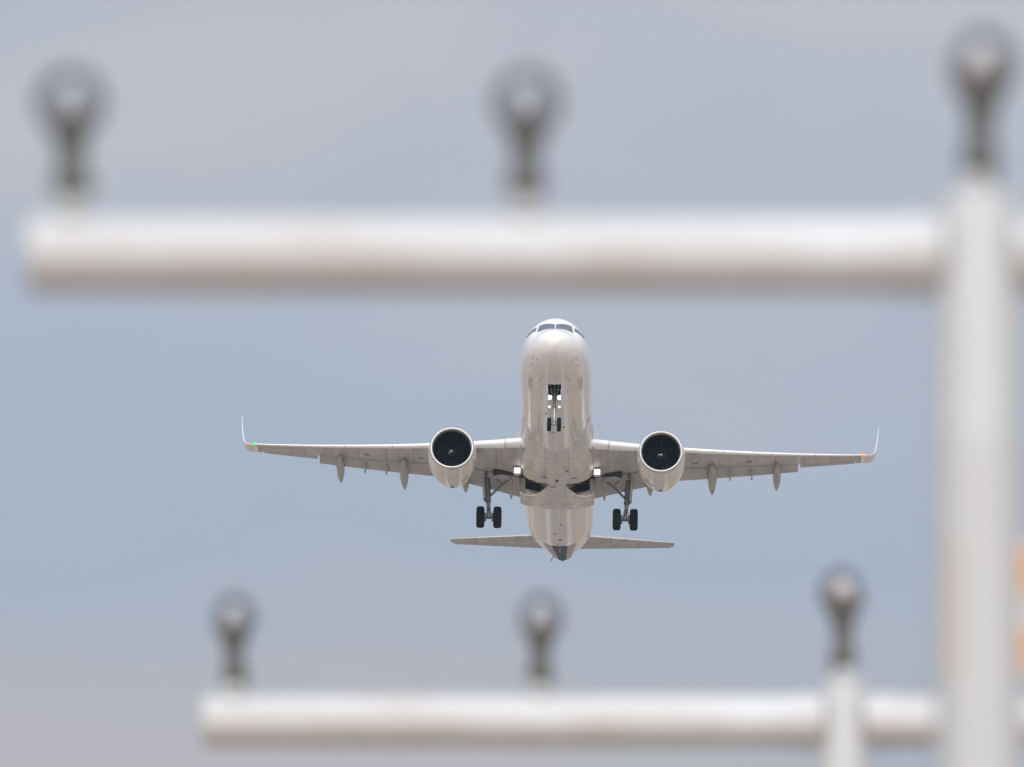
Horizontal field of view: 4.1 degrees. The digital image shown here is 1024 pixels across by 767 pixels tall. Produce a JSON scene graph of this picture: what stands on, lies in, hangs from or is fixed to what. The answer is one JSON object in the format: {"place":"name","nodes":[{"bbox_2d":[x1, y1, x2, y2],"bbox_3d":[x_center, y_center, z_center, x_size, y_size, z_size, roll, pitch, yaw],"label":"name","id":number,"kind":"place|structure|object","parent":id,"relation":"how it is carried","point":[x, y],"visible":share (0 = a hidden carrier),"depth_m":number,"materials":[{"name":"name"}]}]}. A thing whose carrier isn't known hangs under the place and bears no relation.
{"place":"outdoors","nodes":[
{"label":"outdoors","id":0,"kind":"place"},
{"bbox_2d":[0,0,1023,766],"label":"sky","id":1,"kind":"structure","parent":0,"point":[133,500],"materials":[{"name":"blue"}]},
{"bbox_2d":[26,192,1023,766],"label":"light mast","id":2,"kind":"object","parent":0,"point":[960,256],"visible":1,"depth_m":31.31,"materials":[{"name":"white metal"}]},
{"bbox_2d":[35,66,105,216],"bbox_3d":[-0.976,-0.517,31.421,0.134,0.368,0.134,-3,-6,30],"label":"approach light","id":3,"kind":"object","parent":2,"relation":"on","point":[70,103],"visible":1,"depth_m":31.39,"materials":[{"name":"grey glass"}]},
{"bbox_2d":[492,67,561,216],"bbox_3d":[0.033,-0.516,31.429,0.134,0.370,0.134,4,-7,-38],"label":"approach light","id":4,"kind":"object","parent":2,"relation":"on","point":[526,105],"visible":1,"depth_m":31.39,"materials":[{"name":"grey paint"}]},
{"bbox_2d":[948,28,1015,192],"bbox_3d":[1.039,-0.584,31.435,0.146,0.406,0.146,1,-5,-14],"label":"approach light","id":5,"kind":"object","parent":2,"relation":"on","point":[981,67],"visible":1,"depth_m":31.39,"materials":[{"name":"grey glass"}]},
{"bbox_2d":[242,318,878,561],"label":"airliner","id":6,"kind":"object","parent":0,"point":[556,465],"visible":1,"depth_m":790.43,"materials":[{"name":"white paint"}]},
{"bbox_2d":[202,680,934,766],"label":"light mast","id":7,"kind":"object","parent":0,"point":[843,723],"visible":1,"depth_m":46.63,"materials":[{"name":"white metal"}]},
{"bbox_2d":[212,594,255,695],"bbox_3d":[-0.914,0.875,46.728,0.134,0.368,0.134,1,-5,-10],"label":"approach light","id":8,"kind":"object","parent":7,"relation":"on","point":[233,618],"visible":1,"depth_m":46.69,"materials":[{"name":"grey paint"}]},
{"bbox_2d":[519,594,562,695],"bbox_3d":[0.095,0.875,46.723,0.134,0.368,0.134,2,-6,-20],"label":"approach light","id":9,"kind":"object","parent":7,"relation":"on","point":[540,619],"visible":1,"depth_m":46.69,"materials":[{"name":"grey paint"}]},
{"bbox_2d":[820,568,864,680],"bbox_3d":[1.086,0.808,46.738,0.146,0.405,0.146,-1,-5,7],"label":"approach light","id":10,"kind":"object","parent":7,"relation":"on","point":[842,593],"visible":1,"depth_m":46.70,"materials":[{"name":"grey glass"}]}
]}

